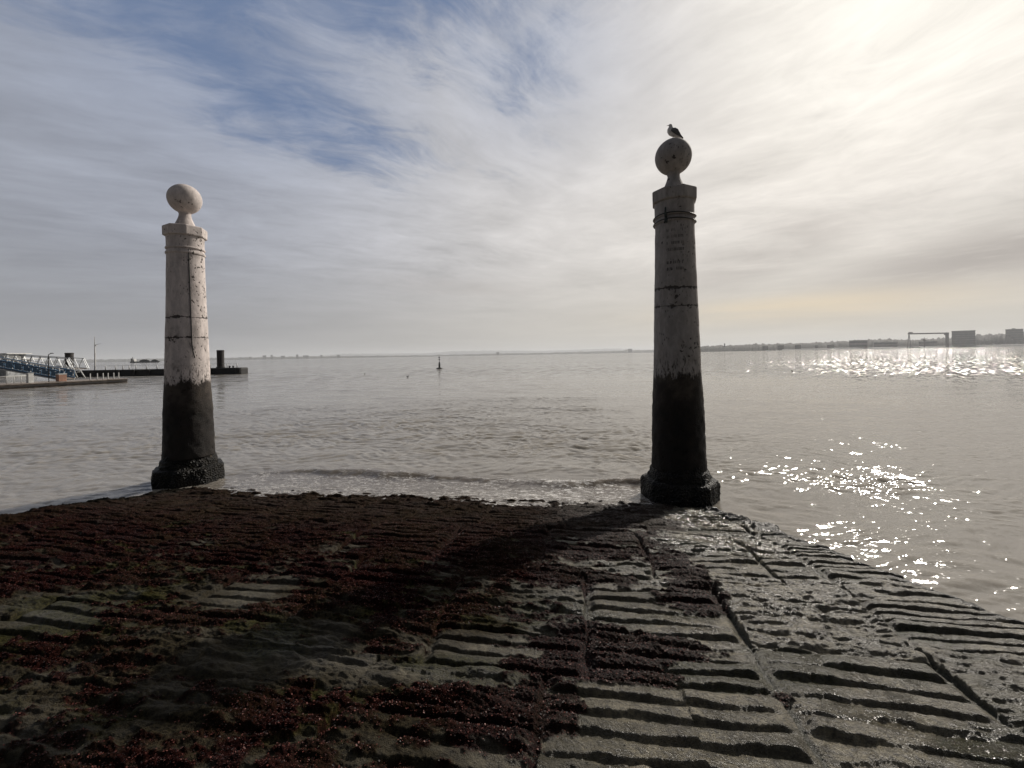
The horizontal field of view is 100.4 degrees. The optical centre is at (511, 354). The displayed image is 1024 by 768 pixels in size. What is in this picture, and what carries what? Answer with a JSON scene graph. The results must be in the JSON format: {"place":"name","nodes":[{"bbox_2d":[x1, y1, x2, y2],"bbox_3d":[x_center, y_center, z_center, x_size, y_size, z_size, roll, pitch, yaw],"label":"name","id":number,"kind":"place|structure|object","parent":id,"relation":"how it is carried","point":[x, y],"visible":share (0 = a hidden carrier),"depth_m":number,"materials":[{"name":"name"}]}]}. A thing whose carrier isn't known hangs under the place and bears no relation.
{"place":"outdoors","nodes":[
{"label":"outdoors","id":0,"kind":"place"},
{"bbox_2d":[43,350,653,362],"bbox_3d":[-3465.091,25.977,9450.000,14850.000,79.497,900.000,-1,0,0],"label":"shore","id":1,"kind":"structure","parent":0,"point":[314,357],"depth_m":9079.77,"materials":[{"name":"grey"}]},
{"bbox_2d":[322,348,643,356],"bbox_3d":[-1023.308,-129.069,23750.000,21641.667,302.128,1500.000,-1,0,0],"label":"hills","id":2,"kind":"structure","parent":0,"point":[470,352],"depth_m":23238.56,"materials":[{"name":"grey"}]},
{"bbox_2d":[0,486,1023,767],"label":"paved ramp","id":3,"kind":"structure","parent":0,"point":[814,724],"depth_m":2.41,"materials":[{"name":"stone"}]},
{"bbox_2d":[151,184,224,488],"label":"stone column","id":4,"kind":"structure","parent":3,"relation":"on","point":[189,456],"depth_m":7.59,"materials":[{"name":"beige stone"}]},
{"bbox_2d":[0,490,790,767],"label":"seaweed","id":5,"kind":"object","parent":3,"relation":"on","point":[323,741],"visible":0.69,"depth_m":2.44,"materials":[{"name":"brown plant"}]},
{"bbox_2d":[640,137,720,507],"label":"stone column","id":6,"kind":"structure","parent":3,"relation":"on","point":[678,474],"depth_m":6.22,"materials":[{"name":"grey stone"}]},
{"bbox_2d":[667,124,682,138],"bbox_3d":[2.480,-3.400,6.501,0.208,0.247,0.160,-1,0,-18],"label":"gull","id":7,"kind":"object","parent":6,"relation":"on","point":[672,131],"visible":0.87,"depth_m":6.46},
{"bbox_2d":[0,346,1023,621],"bbox_3d":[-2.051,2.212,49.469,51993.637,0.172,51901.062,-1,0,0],"label":"water","id":8,"kind":"structure","parent":0,"point":[906,462],"depth_m":11.19,"materials":[{"name":"grey liquid"}]},
{"bbox_2d":[0,353,44,375],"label":"ferry","id":9,"kind":"object","parent":8,"relation":"on","point":[5,373],"visible":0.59,"depth_m":75.43,"materials":[{"name":"white paint"}]},
{"bbox_2d":[0,378,127,389],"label":"pontoon","id":10,"kind":"object","parent":8,"relation":"on","point":[54,383],"visible":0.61,"depth_m":40.94,"materials":[{"name":"concrete"}]},
{"bbox_2d":[26,373,33,382],"bbox_3d":[-44.207,2.102,39.121,0.400,0.920,0.400,-1,0,19],"label":"cabinet","id":11,"kind":"object","parent":10,"relation":"on","point":[30,378],"visible":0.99,"depth_m":39.03,"materials":[{"name":"white metal"}]},
{"bbox_2d":[0,355,74,379],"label":"gangway","id":12,"kind":"object","parent":10,"relation":"on","point":[13,366],"visible":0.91,"depth_m":44.36,"materials":[{"name":"blue paint"}]},
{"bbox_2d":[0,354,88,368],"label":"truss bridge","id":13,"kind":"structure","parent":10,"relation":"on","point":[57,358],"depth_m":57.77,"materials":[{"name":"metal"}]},
{"bbox_2d":[48,353,53,381],"bbox_3d":[-43.949,1.182,40.663,0.492,2.750,0.100,-1,0,0],"label":"street lamp","id":14,"kind":"object","parent":10,"relation":"on","point":[48,366],"visible":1,"depth_m":40.64,"materials":[{"name":"metal"}]},
{"bbox_2d":[55,374,66,381],"bbox_3d":[-43.533,2.179,41.205,0.540,0.740,0.640,-1,0,19],"label":"life vest locker","id":15,"kind":"object","parent":10,"relation":"on","point":[61,377],"visible":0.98,"depth_m":41.03,"materials":[{"name":"orange paint"}]},
{"bbox_2d":[65,357,85,377],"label":"access ramp","id":16,"kind":"structure","parent":10,"relation":"on","point":[75,369],"depth_m":50.00,"materials":[{"name":"white paint"}]},
{"bbox_2d":[64,353,73,375],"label":"mooring pile","id":17,"kind":"object","parent":8,"relation":"in","point":[69,355],"visible":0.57,"depth_m":67.17,"materials":[{"name":"metal"}]},
{"bbox_2d":[130,357,159,362],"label":"cargo ship","id":18,"kind":"object","parent":8,"relation":"on","point":[142,360],"visible":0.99,"depth_m":896.92,"materials":[{"name":"white paint"}]},
{"bbox_2d":[75,366,247,376],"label":"floating pier","id":19,"kind":"structure","parent":8,"relation":"on","point":[160,372],"depth_m":66.00,"materials":[{"name":"metal"}]},
{"bbox_2d":[94,337,100,369],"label":"mast","id":20,"kind":"object","parent":19,"relation":"on","point":[95,354],"visible":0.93,"depth_m":66.95,"materials":[{"name":"grey metal"}]},
{"bbox_2d":[105,363,237,369],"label":"railing","id":21,"kind":"object","parent":19,"relation":"on","point":[146,366],"visible":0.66,"depth_m":67.18,"materials":[{"name":"metal"}]},
{"bbox_2d":[216,350,224,367],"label":"mooring pile","id":22,"kind":"object","parent":8,"relation":"in","point":[220,358],"visible":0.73,"depth_m":67.08,"materials":[{"name":"metal"}]},
{"bbox_2d":[0,0,1023,363],"label":"sky","id":23,"kind":"structure","parent":0,"point":[369,176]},
{"bbox_2d":[3,507,1023,767],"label":"algae","id":24,"kind":"object","parent":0,"point":[649,671],"visible":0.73,"depth_m":2.14,"materials":[{"name":"green plant"}]},
{"bbox_2d":[700,332,1023,351],"bbox_3d":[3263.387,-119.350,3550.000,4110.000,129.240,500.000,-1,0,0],"label":"shore","id":25,"kind":"structure","parent":0,"point":[980,339],"depth_m":3357.65,"materials":[{"name":"grey"}]},
{"bbox_2d":[919,341,937,345],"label":"building","id":26,"kind":"structure","parent":25,"relation":"on","point":[931,343],"depth_m":3254.44,"materials":[{"name":"concrete"}]},
{"bbox_2d":[1005,328,1022,340],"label":"building","id":27,"kind":"structure","parent":25,"relation":"on","point":[1015,334],"depth_m":3345.44,"materials":[{"name":"concrete"}]},
{"bbox_2d":[782,344,1023,349],"bbox_3d":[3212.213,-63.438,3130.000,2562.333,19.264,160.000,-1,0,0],"label":"quay","id":28,"kind":"structure","parent":0,"point":[1000,345],"depth_m":3066.72,"materials":[{"name":"concrete"}]},
{"bbox_2d":[849,340,867,347],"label":"building","id":29,"kind":"structure","parent":28,"relation":"on","point":[858,343],"depth_m":3150.22,"materials":[{"name":"concrete"}]},
{"bbox_2d":[874,342,897,346],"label":"building","id":30,"kind":"structure","parent":28,"relation":"on","point":[885,344],"depth_m":3178.92,"materials":[{"name":"concrete"}]},
{"bbox_2d":[907,332,948,347],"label":"gantry crane","id":31,"kind":"object","parent":28,"relation":"on","point":[946,334],"visible":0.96,"depth_m":2994.00,"materials":[{"name":"metal"}]},
{"bbox_2d":[951,330,975,345],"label":"building","id":32,"kind":"structure","parent":28,"relation":"on","point":[966,337],"depth_m":3149.32,"materials":[{"name":"concrete"}]}
]}

